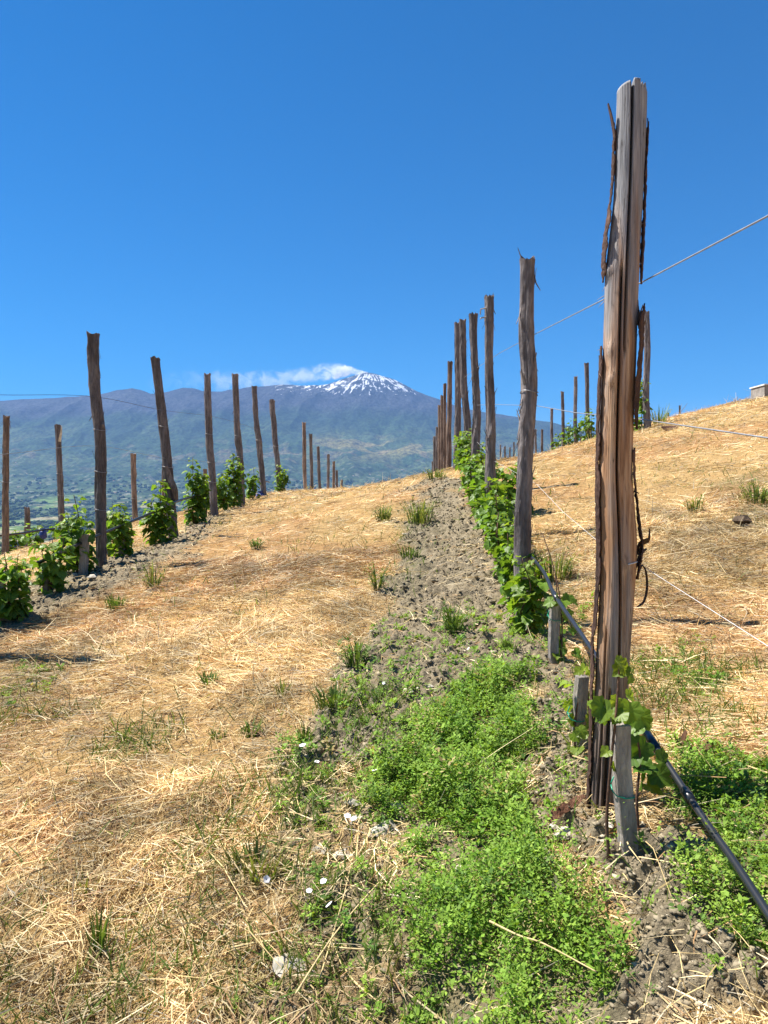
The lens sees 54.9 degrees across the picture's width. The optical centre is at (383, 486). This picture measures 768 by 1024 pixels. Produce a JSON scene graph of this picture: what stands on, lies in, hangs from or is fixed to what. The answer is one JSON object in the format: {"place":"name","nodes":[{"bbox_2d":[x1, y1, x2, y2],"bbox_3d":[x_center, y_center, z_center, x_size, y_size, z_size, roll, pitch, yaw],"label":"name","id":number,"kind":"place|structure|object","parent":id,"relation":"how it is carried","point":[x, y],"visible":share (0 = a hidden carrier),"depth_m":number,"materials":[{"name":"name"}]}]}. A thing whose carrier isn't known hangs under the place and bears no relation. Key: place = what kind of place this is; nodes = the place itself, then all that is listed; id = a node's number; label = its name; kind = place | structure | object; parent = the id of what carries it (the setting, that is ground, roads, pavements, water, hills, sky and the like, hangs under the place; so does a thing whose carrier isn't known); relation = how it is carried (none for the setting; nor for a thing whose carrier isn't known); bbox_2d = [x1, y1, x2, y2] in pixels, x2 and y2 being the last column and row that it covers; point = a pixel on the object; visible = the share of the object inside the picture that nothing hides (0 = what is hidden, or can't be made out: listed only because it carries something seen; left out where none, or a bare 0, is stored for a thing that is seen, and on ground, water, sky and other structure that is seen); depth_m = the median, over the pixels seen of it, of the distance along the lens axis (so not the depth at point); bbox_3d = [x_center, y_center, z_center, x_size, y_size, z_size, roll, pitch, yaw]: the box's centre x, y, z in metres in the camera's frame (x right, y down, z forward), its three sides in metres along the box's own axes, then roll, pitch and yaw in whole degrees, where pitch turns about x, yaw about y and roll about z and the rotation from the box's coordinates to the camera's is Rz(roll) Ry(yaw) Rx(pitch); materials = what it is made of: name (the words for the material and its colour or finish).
{"place":"outdoors","nodes":[
{"label":"outdoors","id":0,"kind":"place"},
{"bbox_2d":[0,373,595,548],"bbox_3d":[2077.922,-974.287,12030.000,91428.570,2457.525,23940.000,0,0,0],"label":"mountain","id":1,"kind":"structure","parent":0,"point":[361,427],"depth_m":12195.23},
{"bbox_2d":[0,474,381,555],"bbox_3d":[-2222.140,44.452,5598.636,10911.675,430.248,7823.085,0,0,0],"label":"woods","id":2,"kind":"object","parent":1,"relation":"on","point":[14,516],"visible":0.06,"depth_m":6910.30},
{"bbox_2d":[0,399,767,1023],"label":"ground","id":3,"kind":"structure","parent":0,"point":[620,1009],"depth_m":3.44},
{"bbox_2d":[0,415,10,554],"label":"vineyard post","id":4,"kind":"object","parent":3,"relation":"on","point":[5,487],"visible":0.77,"depth_m":12.86,"materials":[{"name":"brown wood"}]},
{"bbox_2d":[9,530,26,551],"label":"grapevine","id":5,"kind":"object","parent":3,"relation":"on","point":[21,540],"visible":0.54,"depth_m":14.13,"materials":[{"name":"green plant"}]},
{"bbox_2d":[0,552,38,626],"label":"grapevine","id":6,"kind":"object","parent":3,"relation":"on","point":[11,607],"visible":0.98,"depth_m":5.69,"materials":[{"name":"green plant"}]},
{"bbox_2d":[24,507,30,546],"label":"vineyard post","id":7,"kind":"object","parent":3,"relation":"on","point":[26,514],"visible":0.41,"depth_m":21.64,"materials":[{"name":"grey wood"}]},
{"bbox_2d":[18,523,43,546],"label":"grapevine","id":8,"kind":"object","parent":3,"relation":"on","point":[37,538],"visible":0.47,"depth_m":14.78,"materials":[{"name":"green plant"}]},
{"bbox_2d":[28,537,76,594],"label":"grapevine","id":9,"kind":"object","parent":3,"relation":"on","point":[54,573],"visible":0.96,"depth_m":6.45,"materials":[{"name":"green plant"}]},
{"bbox_2d":[54,424,64,536],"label":"vineyard post","id":10,"kind":"object","parent":3,"relation":"on","point":[59,467],"visible":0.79,"depth_m":14.95,"materials":[{"name":"brown wood"}]},
{"bbox_2d":[53,495,98,572],"bbox_3d":[-3.041,0.505,7.278,0.426,0.842,0.477,0,0,0],"label":"grapevine","id":11,"kind":"object","parent":3,"relation":"on","point":[73,529],"visible":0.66,"depth_m":7.22,"materials":[{"name":"green plant"}]},
{"bbox_2d":[60,867,100,900],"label":"weed tuft","id":12,"kind":"object","parent":3,"relation":"on","point":[87,882],"visible":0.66,"depth_m":2.47,"materials":[{"name":"green plant"}]},
{"bbox_2d":[78,534,89,575],"bbox_3d":[-2.924,0.717,7.200,0.092,0.499,0.069,0,0,-7],"label":"wooden stake","id":13,"kind":"object","parent":3,"relation":"on","point":[83,562],"visible":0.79,"depth_m":7.17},
{"bbox_2d":[86,331,107,565],"bbox_3d":[-2.946,-0.264,7.659,0.259,2.680,0.181,0,0,0],"label":"vineyard post","id":14,"kind":"object","parent":3,"relation":"on","point":[94,377],"visible":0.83,"depth_m":7.60,"materials":[{"name":"brown wood"}]},
{"bbox_2d":[101,593,129,610],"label":"weed tuft","id":15,"kind":"object","parent":3,"relation":"on","point":[111,599],"visible":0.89,"depth_m":5.89,"materials":[{"name":"green plant"}]},
{"bbox_2d":[106,503,131,555],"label":"grapevine","id":16,"kind":"object","parent":3,"relation":"on","point":[109,538],"visible":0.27,"depth_m":8.97,"materials":[{"name":"green plant"}]},
{"bbox_2d":[106,512,136,556],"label":"grapevine","id":17,"kind":"object","parent":3,"relation":"on","point":[117,536],"visible":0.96,"depth_m":8.13,"materials":[{"name":"green plant"}]},
{"bbox_2d":[130,453,137,520],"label":"vineyard post","id":18,"kind":"object","parent":3,"relation":"on","point":[133,485],"visible":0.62,"depth_m":19.45,"materials":[{"name":"brown wood"}]},
{"bbox_2d":[137,480,177,545],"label":"grapevine","id":19,"kind":"object","parent":3,"relation":"on","point":[158,522],"visible":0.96,"depth_m":9.24,"materials":[{"name":"green plant"}]},
{"bbox_2d":[150,356,178,537],"bbox_3d":[-2.887,-0.458,9.733,0.402,2.512,0.214,0,0,0],"label":"vineyard post","id":20,"kind":"object","parent":3,"relation":"on","point":[167,468],"visible":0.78,"depth_m":9.71,"materials":[{"name":"brown wood"}]},
{"bbox_2d":[4,479,269,572],"bbox_3d":[-2.877,0.312,11.200,0.305,0.972,15.601,0,0,0],"label":"irrigation pipe","id":21,"kind":"object","parent":20,"relation":"attached to","point":[112,529],"visible":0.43,"depth_m":8.38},
{"bbox_2d":[180,458,211,525],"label":"grapevine","id":22,"kind":"object","parent":3,"relation":"on","point":[197,504],"visible":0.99,"depth_m":11.17,"materials":[{"name":"green plant"}]},
{"bbox_2d":[192,669,222,687],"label":"weed tuft","id":23,"kind":"object","parent":3,"relation":"on","point":[205,680],"visible":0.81,"depth_m":4.24,"materials":[{"name":"green plant"}]},
{"bbox_2d":[203,373,218,515],"bbox_3d":[-2.848,-0.617,12.200,0.286,2.518,0.162,0,0,0],"label":"vineyard post","id":24,"kind":"object","parent":3,"relation":"on","point":[210,458],"visible":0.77,"depth_m":12.15,"materials":[{"name":"brown wood"}]},
{"bbox_2d":[216,472,234,511],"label":"grapevine","id":25,"kind":"object","parent":3,"relation":"on","point":[223,498],"visible":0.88,"depth_m":13.13,"materials":[{"name":"green plant"}]},
{"bbox_2d":[224,453,246,507],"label":"grapevine","id":26,"kind":"object","parent":3,"relation":"on","point":[235,480],"visible":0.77,"depth_m":13.90,"materials":[{"name":"green plant"}]},
{"bbox_2d":[232,373,244,505],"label":"vineyard post","id":27,"kind":"object","parent":3,"relation":"on","point":[237,430],"visible":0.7,"depth_m":14.25,"materials":[{"name":"brown wood"}]},
{"bbox_2d":[237,716,263,737],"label":"weed tuft","id":28,"kind":"object","parent":3,"relation":"on","point":[247,727],"visible":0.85,"depth_m":3.56,"materials":[{"name":"green plant"}]},
{"bbox_2d":[209,831,292,888],"bbox_3d":[-0.433,1.275,2.524,0.275,0.120,0.256,0,0,22],"label":"weed tuft","id":29,"kind":"object","parent":3,"relation":"on","point":[257,848],"visible":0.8,"depth_m":2.54,"materials":[{"name":"green plant"}]},
{"bbox_2d":[245,468,260,499],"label":"grapevine","id":30,"kind":"object","parent":3,"relation":"on","point":[251,484],"visible":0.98,"depth_m":15.76,"materials":[{"name":"green plant"}]},
{"bbox_2d":[250,386,266,494],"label":"vineyard post","id":31,"kind":"object","parent":3,"relation":"on","point":[258,440],"visible":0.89,"depth_m":16.35,"materials":[{"name":"brown wood"}]},
{"bbox_2d":[269,399,280,490],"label":"vineyard post","id":32,"kind":"object","parent":3,"relation":"on","point":[274,430],"visible":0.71,"depth_m":18.55,"materials":[{"name":"brown wood"}]},
{"bbox_2d":[273,465,290,491],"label":"grapevine","id":33,"kind":"object","parent":3,"relation":"on","point":[282,482],"visible":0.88,"depth_m":18.17,"materials":[{"name":"green plant"}]},
{"bbox_2d":[272,953,305,977],"bbox_3d":[-0.270,1.361,2.108,0.105,0.037,0.115,0,0,-26],"label":"stone","id":34,"kind":"object","parent":3,"relation":"on","point":[275,966],"visible":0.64,"depth_m":2.09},
{"bbox_2d":[302,422,306,489],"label":"vineyard post","id":35,"kind":"object","parent":3,"relation":"on","point":[304,455],"visible":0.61,"depth_m":21.75,"materials":[{"name":"brown wood"}]},
{"bbox_2d":[295,721,321,742],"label":"weed tuft","id":36,"kind":"object","parent":3,"relation":"on","point":[302,734],"visible":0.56,"depth_m":3.39,"materials":[{"name":"green plant"}]},
{"bbox_2d":[309,433,312,488],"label":"vineyard post","id":37,"kind":"object","parent":3,"relation":"on","point":[311,459],"visible":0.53,"depth_m":24.25,"materials":[{"name":"brown wood"}]},
{"bbox_2d":[230,940,396,951],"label":"dry stalk","id":38,"kind":"object","parent":3,"relation":"on","point":[252,943],"visible":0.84,"depth_m":2.15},
{"bbox_2d":[316,446,321,488],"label":"vineyard post","id":39,"kind":"object","parent":3,"relation":"on","point":[318,467],"visible":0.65,"depth_m":26.66,"materials":[{"name":"brown wood"}]},
{"bbox_2d":[309,680,360,712],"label":"weed tuft","id":40,"kind":"object","parent":3,"relation":"on","point":[334,691],"visible":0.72,"depth_m":3.75,"materials":[{"name":"green plant"}]},
{"bbox_2d":[329,632,381,668],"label":"weed tuft","id":41,"kind":"object","parent":3,"relation":"on","point":[351,658],"visible":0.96,"depth_m":4.23,"materials":[{"name":"green plant"}]},
{"bbox_2d":[295,845,415,994],"bbox_3d":[-0.077,1.265,2.212,0.040,0.129,0.639,0,0,32],"label":"dry stalk","id":42,"kind":"object","parent":3,"relation":"on","point":[311,968],"visible":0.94,"depth_m":2.13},
{"bbox_2d":[358,559,391,590],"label":"weed tuft","id":43,"kind":"object","parent":3,"relation":"on","point":[375,583],"visible":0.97,"depth_m":5.84,"materials":[{"name":"green plant"}]},
{"bbox_2d":[365,504,394,521],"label":"weed tuft","id":44,"kind":"object","parent":3,"relation":"on","point":[382,515],"visible":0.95,"depth_m":9.04,"materials":[{"name":"green plant"}]},
{"bbox_2d":[0,393,767,1023],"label":"straw mulch","id":45,"kind":"object","parent":3,"relation":"on","point":[732,531],"visible":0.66,"depth_m":3.74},
{"bbox_2d":[83,906,116,955],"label":"weed tuft","id":46,"kind":"object","parent":45,"relation":"on","point":[101,935],"visible":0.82,"depth_m":2.26,"materials":[{"name":"green plant"}]},
{"bbox_2d":[132,559,175,590],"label":"weed tuft","id":47,"kind":"object","parent":45,"relation":"on","point":[152,580],"visible":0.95,"depth_m":6.41,"materials":[{"name":"green plant"}]},
{"bbox_2d":[0,591,767,1023],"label":"weed cover","id":48,"kind":"object","parent":3,"relation":"on","point":[444,767],"visible":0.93,"depth_m":2.27,"materials":[{"name":"green plant"}]},
{"bbox_2d":[319,860,351,978],"bbox_3d":[-0.138,1.300,2.254,0.010,0.093,0.470,0,0,8],"label":"dry stalk","id":49,"kind":"object","parent":48,"relation":"on","point":[334,926],"visible":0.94,"depth_m":2.18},
{"bbox_2d":[489,920,595,971],"bbox_3d":[0.395,1.152,1.864,0.021,0.044,0.339,0,0,-38],"label":"dry stalk","id":50,"kind":"object","parent":48,"relation":"on","point":[504,928],"visible":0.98,"depth_m":1.88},
{"bbox_2d":[0,396,767,1023],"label":"green grass","id":51,"kind":"structure","parent":3,"relation":"on","point":[388,720],"depth_m":2.73,"materials":[{"name":"green plant"}]},
{"bbox_2d":[368,818,399,836],"bbox_3d":[-0.010,1.236,2.661,0.131,0.046,0.080,0,0,-30],"label":"stone","id":52,"kind":"object","parent":3,"relation":"on","point":[380,828],"visible":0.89,"depth_m":2.65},
{"bbox_2d":[0,416,767,1023],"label":"soil clods","id":53,"kind":"object","parent":3,"relation":"on","point":[730,936],"visible":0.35,"depth_m":2.33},
{"bbox_2d":[398,546,422,558],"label":"weed tuft","id":54,"kind":"object","parent":3,"relation":"on","point":[412,553],"visible":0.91,"depth_m":6.74,"materials":[{"name":"green plant"}]},
{"bbox_2d":[400,497,439,523],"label":"weed tuft","id":55,"kind":"object","parent":3,"relation":"on","point":[418,517],"visible":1,"depth_m":8.18,"materials":[{"name":"green plant"}]},
{"bbox_2d":[422,469,445,479],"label":"weed tuft","id":56,"kind":"object","parent":3,"relation":"on","point":[436,474],"visible":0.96,"depth_m":11.46,"materials":[{"name":"green plant"}]},
{"bbox_2d":[438,405,439,470],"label":"vineyard post","id":57,"kind":"object","parent":3,"relation":"on","point":[438,437],"visible":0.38,"depth_m":21.96,"materials":[{"name":"brown wood"}]},
{"bbox_2d":[440,395,442,469],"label":"vineyard post","id":58,"kind":"object","parent":3,"relation":"on","point":[441,431],"visible":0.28,"depth_m":19.56,"materials":[{"name":"brown wood"}]},
{"bbox_2d":[443,383,446,469],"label":"vineyard post","id":59,"kind":"object","parent":3,"relation":"on","point":[444,423],"visible":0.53,"depth_m":17.07,"materials":[{"name":"brown wood"}]},
{"bbox_2d":[446,361,452,468],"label":"vineyard post","id":60,"kind":"object","parent":3,"relation":"on","point":[448,423],"visible":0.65,"depth_m":14.66,"materials":[{"name":"brown wood"}]},
{"bbox_2d":[430,597,471,634],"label":"weed tuft","id":61,"kind":"object","parent":3,"relation":"on","point":[454,625],"visible":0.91,"depth_m":4.69,"materials":[{"name":"green plant"}]},
{"bbox_2d":[452,322,460,468],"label":"vineyard post","id":62,"kind":"object","parent":3,"relation":"on","point":[457,423],"visible":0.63,"depth_m":12.85,"materials":[{"name":"brown wood"}]},
{"bbox_2d":[453,428,471,474],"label":"grapevine","id":63,"kind":"object","parent":3,"relation":"on","point":[464,440],"visible":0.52,"depth_m":11.16,"materials":[{"name":"green plant"}]},
{"bbox_2d":[458,319,471,464],"bbox_3d":[1.349,-1.501,12.198,0.248,2.540,0.170,0,0,0],"label":"vineyard post","id":64,"kind":"object","parent":3,"relation":"on","point":[463,384],"visible":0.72,"depth_m":12.15,"materials":[{"name":"brown wood"}]},
{"bbox_2d":[458,442,485,487],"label":"grapevine","id":65,"kind":"object","parent":3,"relation":"on","point":[465,454],"visible":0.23,"depth_m":10.08,"materials":[{"name":"green plant"}]},
{"bbox_2d":[469,312,482,487],"bbox_3d":[1.219,-1.012,9.898,0.187,2.629,0.143,0,0,39],"label":"vineyard post","id":66,"kind":"object","parent":3,"relation":"on","point":[476,402],"visible":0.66,"depth_m":9.86,"materials":[{"name":"brown wood"}]},
{"bbox_2d":[465,215,767,376],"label":"trellis wire","id":67,"kind":"object","parent":66,"relation":"attached to","point":[751,224],"visible":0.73,"depth_m":2.09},
{"bbox_2d":[458,451,498,501],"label":"grapevine","id":68,"kind":"object","parent":3,"relation":"on","point":[465,482],"visible":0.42,"depth_m":9.05,"materials":[{"name":"green plant"}]},
{"bbox_2d":[466,458,499,518],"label":"grapevine","id":69,"kind":"object","parent":3,"relation":"on","point":[479,473],"visible":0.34,"depth_m":8.14,"materials":[{"name":"green plant"}]},
{"bbox_2d":[479,295,496,533],"bbox_3d":[1.048,-0.647,7.394,0.188,2.566,0.127,0,0,-23],"label":"vineyard post","id":70,"kind":"object","parent":3,"relation":"on","point":[490,443],"visible":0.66,"depth_m":7.36,"materials":[{"name":"brown wood"}]},
{"bbox_2d":[472,477,513,531],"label":"grapevine","id":71,"kind":"object","parent":3,"relation":"on","point":[500,486],"visible":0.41,"depth_m":7.18,"materials":[{"name":"green plant"}]},
{"bbox_2d":[480,491,515,548],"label":"grapevine","id":72,"kind":"object","parent":3,"relation":"on","point":[500,507],"visible":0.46,"depth_m":6.53,"materials":[{"name":"green plant"}]},
{"bbox_2d":[483,512,532,575],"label":"grapevine","id":73,"kind":"object","parent":3,"relation":"on","point":[490,544],"visible":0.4,"depth_m":5.94,"materials":[{"name":"green plant"}]},
{"bbox_2d":[493,534,536,603],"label":"grapevine","id":74,"kind":"object","parent":3,"relation":"on","point":[504,574],"visible":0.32,"depth_m":5.15,"materials":[{"name":"green plant"}]},
{"bbox_2d":[496,462,535,512],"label":"grapevine","id":75,"kind":"object","parent":3,"relation":"on","point":[503,476],"visible":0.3,"depth_m":8.20,"materials":[{"name":"green plant"}]},
{"bbox_2d":[511,249,540,615],"bbox_3d":[0.946,-0.236,4.927,0.201,2.703,0.156,0,0,0],"label":"vineyard post","id":76,"kind":"object","parent":3,"relation":"on","point":[525,447],"visible":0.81,"depth_m":4.89,"materials":[{"name":"brown wood"}]},
{"bbox_2d":[494,404,767,438],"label":"trellis wire","id":77,"kind":"object","parent":76,"relation":"attached to","point":[675,424],"visible":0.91,"depth_m":2.03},
{"bbox_2d":[501,555,551,636],"bbox_3d":[0.882,0.704,4.606,0.339,0.534,0.377,0,0,38],"label":"grapevine","id":78,"kind":"object","parent":3,"relation":"on","point":[528,608],"visible":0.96,"depth_m":4.57,"materials":[{"name":"green plant"}]},
{"bbox_2d":[550,409,553,450],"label":"vineyard post","id":79,"kind":"object","parent":3,"relation":"on","point":[551,425],"visible":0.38,"depth_m":26.16,"materials":[{"name":"brown wood"}]},
{"bbox_2d":[548,600,560,664],"bbox_3d":[0.921,0.800,4.000,0.060,0.367,0.045,0,0,-7],"label":"wooden stake","id":80,"kind":"object","parent":3,"relation":"on","point":[553,631],"visible":0.8,"depth_m":3.98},
{"bbox_2d":[531,547,584,581],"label":"weed tuft","id":81,"kind":"object","parent":3,"relation":"on","point":[564,573],"visible":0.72,"depth_m":5.77,"materials":[{"name":"green plant"}]},
{"bbox_2d":[542,534,580,662],"bbox_3d":[0.946,0.628,4.031,0.242,0.716,0.208,0,0,32],"label":"grapevine","id":82,"kind":"object","parent":3,"relation":"on","point":[567,599],"visible":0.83,"depth_m":4.02,"materials":[{"name":"green plant"}]},
{"bbox_2d":[560,391,564,446],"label":"vineyard post","id":83,"kind":"object","parent":3,"relation":"on","point":[562,415],"visible":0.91,"depth_m":24.06,"materials":[{"name":"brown wood"}]},
{"bbox_2d":[547,794,585,823],"bbox_3d":[0.584,1.036,2.384,0.177,0.053,0.030,0,0,-36],"label":"bark piece","id":84,"kind":"object","parent":3,"relation":"on","point":[561,809],"visible":0.8,"depth_m":2.38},
{"bbox_2d":[560,425,573,446],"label":"grapevine","id":85,"kind":"object","parent":3,"relation":"on","point":[568,435],"visible":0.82,"depth_m":23.95,"materials":[{"name":"green plant"}]},
{"bbox_2d":[573,376,578,443],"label":"vineyard post","id":86,"kind":"object","parent":3,"relation":"on","point":[575,407],"visible":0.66,"depth_m":22.05,"materials":[{"name":"brown wood"}]},
{"bbox_2d":[558,663,594,755],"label":"grapevine","id":87,"kind":"object","parent":3,"relation":"on","point":[581,731],"visible":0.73,"depth_m":2.82,"materials":[{"name":"green plant"}]},
{"bbox_2d":[567,418,585,441],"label":"grapevine","id":88,"kind":"object","parent":3,"relation":"on","point":[576,431],"visible":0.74,"depth_m":21.97,"materials":[{"name":"green plant"}]},
{"bbox_2d":[572,675,588,749],"bbox_3d":[0.757,0.898,2.850,0.055,0.336,0.041,0,0,-7],"label":"wooden stake","id":89,"kind":"object","parent":3,"relation":"on","point":[580,690],"visible":0.62,"depth_m":2.83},
{"bbox_2d":[584,362,589,438],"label":"vineyard post","id":90,"kind":"object","parent":3,"relation":"on","point":[586,371],"visible":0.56,"depth_m":20.55,"materials":[{"name":"brown wood"}]},
{"bbox_2d":[578,408,595,440],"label":"grapevine","id":91,"kind":"object","parent":3,"relation":"on","point":[587,423],"visible":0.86,"depth_m":20.36,"materials":[{"name":"green plant"}]},
{"bbox_2d":[586,77,649,818],"bbox_3d":[0.777,-0.073,2.449,0.220,2.514,0.128,0,0,0],"label":"vineyard post","id":92,"kind":"object","parent":3,"relation":"on","point":[618,561],"visible":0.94,"depth_m":2.41,"materials":[{"name":"brown wood"}]},
{"bbox_2d":[478,443,767,645],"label":"trellis wire","id":93,"kind":"object","parent":92,"relation":"attached to","point":[666,581],"visible":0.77,"depth_m":2.06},
{"bbox_2d":[473,468,767,921],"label":"irrigation pipe","id":94,"kind":"object","parent":3,"relation":"on","point":[687,794],"visible":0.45,"depth_m":2.06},
{"bbox_2d":[610,722,638,856],"bbox_3d":[0.698,0.896,2.150,0.069,0.411,0.045,0,0,-7],"label":"wooden stake","id":95,"kind":"object","parent":3,"relation":"on","point":[622,784],"visible":0.83,"depth_m":2.13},
{"bbox_2d":[587,655,672,858],"bbox_3d":[0.741,0.782,2.192,0.334,0.599,0.126,0,0,-40],"label":"grapevine","id":96,"kind":"object","parent":3,"relation":"on","point":[636,716],"visible":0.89,"depth_m":2.15,"materials":[{"name":"green plant"}]},
{"bbox_2d":[635,380,652,430],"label":"grapevine","id":97,"kind":"object","parent":3,"relation":"on","point":[641,412],"visible":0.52,"depth_m":15.14,"materials":[{"name":"green plant"}]},
{"bbox_2d":[642,310,650,428],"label":"vineyard post","id":98,"kind":"object","parent":3,"relation":"on","point":[646,377],"visible":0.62,"depth_m":15.05,"materials":[{"name":"brown wood"}]},
{"bbox_2d":[651,407,670,424],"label":"weed tuft","id":99,"kind":"object","parent":3,"relation":"on","point":[660,415],"visible":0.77,"depth_m":15.98,"materials":[{"name":"green plant"}]},
{"bbox_2d":[683,494,707,511],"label":"weed tuft","id":100,"kind":"object","parent":3,"relation":"on","point":[691,506],"visible":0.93,"depth_m":7.05,"materials":[{"name":"green plant"}]},
{"bbox_2d":[732,515,751,524],"bbox_3d":[3.086,0.290,6.364,0.162,0.093,0.261,0,0,26],"label":"earth clod","id":101,"kind":"object","parent":3,"relation":"on","point":[737,519],"visible":0.98,"depth_m":6.31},
{"bbox_2d":[735,478,767,502],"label":"weed tuft","id":102,"kind":"object","parent":3,"relation":"on","point":[763,495],"visible":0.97,"depth_m":6.97,"materials":[{"name":"green plant"}]},
{"bbox_2d":[749,384,767,398],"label":"concrete tank","id":103,"kind":"object","parent":3,"relation":"on","point":[761,390],"visible":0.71,"depth_m":16.41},
{"bbox_2d":[0,0,767,428],"label":"sky","id":104,"kind":"structure","parent":0,"point":[263,192],"materials":[{"name":"blue"}]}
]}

